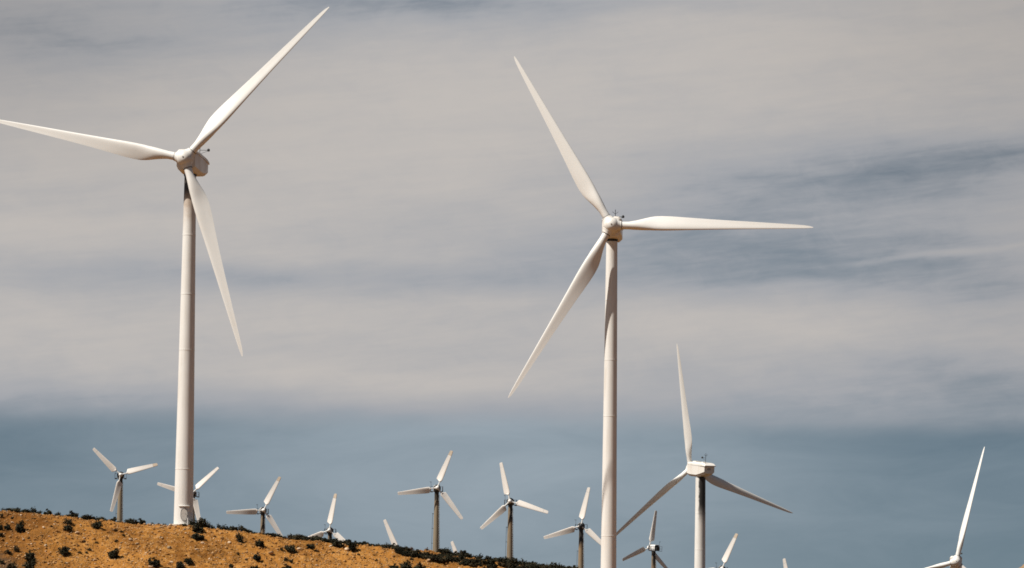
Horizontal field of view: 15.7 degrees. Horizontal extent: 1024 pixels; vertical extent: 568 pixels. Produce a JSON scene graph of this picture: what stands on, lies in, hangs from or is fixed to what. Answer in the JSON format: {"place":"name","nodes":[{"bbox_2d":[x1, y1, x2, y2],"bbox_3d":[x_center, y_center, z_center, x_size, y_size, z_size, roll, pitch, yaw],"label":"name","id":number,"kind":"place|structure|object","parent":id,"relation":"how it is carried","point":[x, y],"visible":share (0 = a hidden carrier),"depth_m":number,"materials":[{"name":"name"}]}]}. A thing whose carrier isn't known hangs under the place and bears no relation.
{"place":"outdoors","nodes":[
{"label":"outdoors","id":0,"kind":"place"},
{"bbox_2d":[0,510,519,567],"bbox_3d":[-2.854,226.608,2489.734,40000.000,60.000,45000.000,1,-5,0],"label":"ground","id":1,"kind":"structure","parent":0,"point":[196,555],"depth_m":405.44,"materials":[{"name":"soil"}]},
{"bbox_2d":[3,523,10,529],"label":"shrub","id":2,"kind":"object","parent":1,"relation":"on","point":[7,527],"visible":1,"depth_m":405.62,"materials":[{"name":"green plant"}]},
{"bbox_2d":[6,560,17,567],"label":"shrub","id":3,"kind":"object","parent":1,"relation":"on","point":[11,565],"visible":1,"depth_m":393.62,"materials":[{"name":"green plant"}]},
{"bbox_2d":[6,507,21,511],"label":"shrub","id":4,"kind":"object","parent":1,"relation":"on","point":[16,509],"visible":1,"depth_m":412.90,"materials":[{"name":"green plant"}]},
{"bbox_2d":[13,544,19,551],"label":"shrub","id":5,"kind":"object","parent":1,"relation":"on","point":[16,549],"visible":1,"depth_m":399.54,"materials":[{"name":"green plant"}]},
{"bbox_2d":[15,520,25,532],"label":"shrub","id":6,"kind":"object","parent":1,"relation":"on","point":[19,528],"visible":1,"depth_m":405.12,"materials":[{"name":"green plant"}]},
{"bbox_2d":[21,557,37,567],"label":"shrub","id":7,"kind":"object","parent":1,"relation":"on","point":[32,563],"visible":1,"depth_m":394.39,"materials":[{"name":"green plant"}]},
{"bbox_2d":[25,549,34,560],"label":"shrub","id":8,"kind":"object","parent":1,"relation":"on","point":[29,556],"visible":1,"depth_m":397.74,"materials":[{"name":"green plant"}]},
{"bbox_2d":[30,507,37,512],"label":"shrub","id":9,"kind":"object","parent":1,"relation":"on","point":[33,510],"visible":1,"depth_m":412.61,"materials":[{"name":"green plant"}]},
{"bbox_2d":[43,508,51,514],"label":"shrub","id":10,"kind":"object","parent":1,"relation":"on","point":[48,512],"visible":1,"depth_m":412.93,"materials":[{"name":"green plant"}]},
{"bbox_2d":[57,545,70,554],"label":"shrub","id":11,"kind":"object","parent":1,"relation":"on","point":[64,550],"visible":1,"depth_m":400.25,"materials":[{"name":"green plant"}]},
{"bbox_2d":[62,517,72,523],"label":"shrub","id":12,"kind":"object","parent":1,"relation":"on","point":[65,520],"visible":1,"depth_m":408.58,"materials":[{"name":"green plant"}]},
{"bbox_2d":[62,524,72,530],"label":"shrub","id":13,"kind":"object","parent":1,"relation":"on","point":[67,527],"visible":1,"depth_m":406.98,"materials":[{"name":"green plant"}]},
{"bbox_2d":[66,510,78,517],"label":"shrub","id":14,"kind":"object","parent":1,"relation":"on","point":[73,514],"visible":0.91,"depth_m":412.72,"materials":[{"name":"green plant"}]},
{"bbox_2d":[80,514,96,520],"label":"shrub","id":15,"kind":"object","parent":1,"relation":"on","point":[86,517],"visible":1,"depth_m":412.58,"materials":[{"name":"green plant"}]},
{"bbox_2d":[91,520,102,528],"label":"shrub","id":16,"kind":"object","parent":1,"relation":"on","point":[96,525],"visible":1,"depth_m":408.48,"materials":[{"name":"green plant"}]},
{"bbox_2d":[106,548,120,558],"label":"shrub","id":17,"kind":"object","parent":1,"relation":"on","point":[114,553],"visible":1,"depth_m":400.94,"materials":[{"name":"green plant"}]},
{"bbox_2d":[93,448,157,521],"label":"wind turbine","id":18,"kind":"object","parent":1,"relation":"on","point":[118,494],"visible":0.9,"depth_m":767.66,"materials":[{"name":"paint"}]},
{"bbox_2d":[124,518,132,523],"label":"shrub","id":19,"kind":"object","parent":1,"relation":"on","point":[129,520],"visible":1,"depth_m":412.80,"materials":[{"name":"green plant"}]},
{"bbox_2d":[136,518,146,524],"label":"shrub","id":20,"kind":"object","parent":1,"relation":"on","point":[141,521],"visible":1,"depth_m":412.59,"materials":[{"name":"green plant"}]},
{"bbox_2d":[148,557,160,567],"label":"shrub","id":21,"kind":"object","parent":1,"relation":"on","point":[155,563],"visible":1,"depth_m":398.16,"materials":[{"name":"green plant"}]},
{"bbox_2d":[0,7,328,525],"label":"wind turbine","id":22,"kind":"object","parent":1,"relation":"on","point":[192,161],"visible":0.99,"depth_m":415.51,"materials":[{"name":"paint"}]},
{"bbox_2d":[176,561,184,567],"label":"shrub","id":23,"kind":"object","parent":1,"relation":"on","point":[180,564],"visible":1,"depth_m":398.06,"materials":[{"name":"green plant"}]},
{"bbox_2d":[157,467,218,521],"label":"wind turbine","id":24,"kind":"object","parent":1,"relation":"on","point":[198,485],"visible":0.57,"depth_m":800.32,"materials":[{"name":"paint"}]},
{"bbox_2d":[183,557,193,564],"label":"shrub","id":25,"kind":"object","parent":1,"relation":"on","point":[188,561],"visible":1,"depth_m":400.11,"materials":[{"name":"green plant"}]},
{"bbox_2d":[188,519,197,525],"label":"shrub","id":26,"kind":"object","parent":1,"relation":"on","point":[193,522],"visible":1,"depth_m":412.88,"materials":[{"name":"green plant"}]},
{"bbox_2d":[191,531,203,539],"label":"shrub","id":27,"kind":"object","parent":1,"relation":"on","point":[195,536],"visible":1,"depth_m":407.14,"materials":[{"name":"green plant"}]},
{"bbox_2d":[191,525,204,532],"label":"shrub","id":28,"kind":"object","parent":1,"relation":"on","point":[196,528],"visible":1,"depth_m":409.57,"materials":[{"name":"green plant"}]},
{"bbox_2d":[196,517,207,527],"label":"shrub","id":29,"kind":"object","parent":1,"relation":"on","point":[201,522],"visible":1,"depth_m":412.51,"materials":[{"name":"green plant"}]},
{"bbox_2d":[217,523,226,529],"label":"shrub","id":30,"kind":"object","parent":1,"relation":"on","point":[220,527],"visible":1,"depth_m":412.52,"materials":[{"name":"green plant"}]},
{"bbox_2d":[228,526,236,530],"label":"shrub","id":31,"kind":"object","parent":1,"relation":"on","point":[232,528],"visible":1,"depth_m":412.55,"materials":[{"name":"green plant"}]},
{"bbox_2d":[235,531,243,542],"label":"shrub","id":32,"kind":"object","parent":1,"relation":"on","point":[239,538],"visible":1,"depth_m":407.68,"materials":[{"name":"green plant"}]},
{"bbox_2d":[226,477,282,535],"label":"wind turbine","id":33,"kind":"object","parent":1,"relation":"on","point":[263,510],"visible":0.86,"depth_m":781.70,"materials":[{"name":"paint"}]},
{"bbox_2d":[252,552,260,560],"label":"shrub","id":34,"kind":"object","parent":1,"relation":"on","point":[256,557],"visible":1,"depth_m":403.68,"materials":[{"name":"green plant"}]},
{"bbox_2d":[255,539,263,546],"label":"shrub","id":35,"kind":"object","parent":1,"relation":"on","point":[259,543],"visible":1,"depth_m":407.28,"materials":[{"name":"green plant"}]},
{"bbox_2d":[267,533,280,536],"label":"shrub","id":36,"kind":"object","parent":1,"relation":"on","point":[274,534],"visible":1,"depth_m":412.25,"materials":[{"name":"green plant"}]},
{"bbox_2d":[284,544,296,552],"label":"shrub","id":37,"kind":"object","parent":1,"relation":"on","point":[290,548],"visible":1,"depth_m":407.26,"materials":[{"name":"green plant"}]},
{"bbox_2d":[291,534,301,539],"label":"shrub","id":38,"kind":"object","parent":1,"relation":"on","point":[296,537],"visible":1,"depth_m":412.07,"materials":[{"name":"green plant"}]},
{"bbox_2d":[306,544,314,548],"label":"shrub","id":39,"kind":"object","parent":1,"relation":"on","point":[310,546],"visible":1,"depth_m":408.42,"materials":[{"name":"green plant"}]},
{"bbox_2d":[311,535,322,540],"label":"shrub","id":40,"kind":"object","parent":1,"relation":"on","point":[314,538],"visible":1,"depth_m":412.49,"materials":[{"name":"green plant"}]},
{"bbox_2d":[308,494,344,540],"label":"wind turbine","id":41,"kind":"object","parent":1,"relation":"on","point":[329,531],"visible":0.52,"depth_m":788.12,"materials":[{"name":"paint"}]},
{"bbox_2d":[332,538,342,546],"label":"shrub","id":42,"kind":"object","parent":1,"relation":"on","point":[337,543],"visible":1,"depth_m":410.74,"materials":[{"name":"green plant"}]},
{"bbox_2d":[346,539,358,550],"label":"shrub","id":43,"kind":"object","parent":1,"relation":"on","point":[352,546],"visible":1,"depth_m":409.14,"materials":[{"name":"green plant"}]},
{"bbox_2d":[383,519,397,545],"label":"wind turbine","id":44,"kind":"object","parent":1,"relation":"on","point":[391,536],"visible":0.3,"depth_m":770.64,"materials":[{"name":"paint"}]},
{"bbox_2d":[389,563,398,567],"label":"shrub","id":45,"kind":"object","parent":1,"relation":"on","point":[394,566],"visible":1,"depth_m":404.18,"materials":[{"name":"green plant"}]},
{"bbox_2d":[394,547,404,552],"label":"shrub","id":46,"kind":"object","parent":1,"relation":"on","point":[397,549],"visible":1,"depth_m":409.70,"materials":[{"name":"green plant"}]},
{"bbox_2d":[399,560,411,567],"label":"shrub","id":47,"kind":"object","parent":1,"relation":"on","point":[407,564],"visible":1,"depth_m":404.64,"materials":[{"name":"green plant"}]},
{"bbox_2d":[413,563,425,567],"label":"shrub","id":48,"kind":"object","parent":1,"relation":"on","point":[418,565],"visible":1,"depth_m":404.52,"materials":[{"name":"green plant"}]},
{"bbox_2d":[398,451,462,551],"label":"wind turbine","id":49,"kind":"object","parent":1,"relation":"on","point":[436,488],"visible":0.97,"depth_m":730.42,"materials":[{"name":"paint"}]},
{"bbox_2d":[427,555,437,560],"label":"shrub","id":50,"kind":"object","parent":1,"relation":"on","point":[432,558],"visible":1,"depth_m":407.64,"materials":[{"name":"green plant"}]},
{"bbox_2d":[438,548,450,553],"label":"shrub","id":51,"kind":"object","parent":1,"relation":"on","point":[441,550],"visible":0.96,"depth_m":412.56,"materials":[{"name":"green plant"}]},
{"bbox_2d":[451,541,457,553],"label":"wind turbine","id":52,"kind":"object","parent":1,"relation":"on","point":[453,546],"visible":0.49,"depth_m":790.95,"materials":[{"name":"paint"}]},
{"bbox_2d":[457,554,465,559],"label":"shrub","id":53,"kind":"object","parent":1,"relation":"on","point":[462,557],"visible":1,"depth_m":410.19,"materials":[{"name":"green plant"}]},
{"bbox_2d":[458,561,468,564],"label":"shrub","id":54,"kind":"object","parent":1,"relation":"on","point":[464,563],"visible":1,"depth_m":408.40,"materials":[{"name":"green plant"}]},
{"bbox_2d":[463,550,472,557],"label":"shrub","id":55,"kind":"object","parent":1,"relation":"on","point":[466,554],"visible":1,"depth_m":412.18,"materials":[{"name":"green plant"}]},
{"bbox_2d":[468,562,478,566],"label":"shrub","id":56,"kind":"object","parent":1,"relation":"on","point":[473,564],"visible":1,"depth_m":408.51,"materials":[{"name":"green plant"}]},
{"bbox_2d":[485,562,496,567],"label":"shrub","id":57,"kind":"object","parent":1,"relation":"on","point":[493,565],"visible":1,"depth_m":408.88,"materials":[{"name":"green plant"}]},
{"bbox_2d":[485,558,496,564],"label":"shrub","id":58,"kind":"object","parent":1,"relation":"on","point":[492,560],"visible":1,"depth_m":409.45,"materials":[{"name":"green plant"}]},
{"bbox_2d":[500,561,507,566],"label":"shrub","id":59,"kind":"object","parent":1,"relation":"on","point":[502,564],"visible":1,"depth_m":409.57,"materials":[{"name":"green plant"}]},
{"bbox_2d":[508,557,519,564],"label":"shrub","id":60,"kind":"object","parent":1,"relation":"on","point":[514,560],"visible":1,"depth_m":411.85,"materials":[{"name":"green plant"}]},
{"bbox_2d":[480,462,547,559],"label":"wind turbine","id":61,"kind":"object","parent":1,"relation":"on","point":[499,512],"visible":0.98,"depth_m":731.14,"materials":[{"name":"paint"}]},
{"bbox_2d":[544,487,600,567],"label":"wind turbine","id":62,"kind":"object","parent":1,"relation":"on","point":[580,526],"visible":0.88,"depth_m":747.24,"materials":[{"name":"paint"}]},
{"bbox_2d":[508,56,812,567],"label":"wind turbine","id":63,"kind":"object","parent":1,"relation":"on","point":[613,227],"visible":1,"depth_m":431.92,"materials":[{"name":"paint"}]},
{"bbox_2d":[616,345,791,567],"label":"wind turbine","id":64,"kind":"object","parent":1,"relation":"on","point":[702,472],"visible":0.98,"depth_m":686.99,"materials":[{"name":"paint"}]},
{"bbox_2d":[715,533,737,567],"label":"wind turbine","id":65,"kind":"object","parent":1,"relation":"on","point":[727,552],"visible":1,"depth_m":765.55,"materials":[{"name":"paint"}]},
{"bbox_2d":[783,558,787,567],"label":"wind turbine","id":66,"kind":"object","parent":1,"relation":"on","point":[785,563],"visible":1,"depth_m":771.01,"materials":[{"name":"paint"}]},
{"bbox_2d":[926,447,984,567],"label":"wind turbine","id":67,"kind":"object","parent":1,"relation":"on","point":[955,561],"visible":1,"depth_m":727.56,"materials":[{"name":"paint"}]},
{"bbox_2d":[0,0,1023,567],"label":"sky","id":68,"kind":"structure","parent":0,"point":[400,224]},
{"bbox_2d":[622,510,667,567],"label":"wind turbine","id":69,"kind":"object","parent":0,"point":[652,548],"visible":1,"depth_m":778.67,"materials":[{"name":"paint"}]}
]}

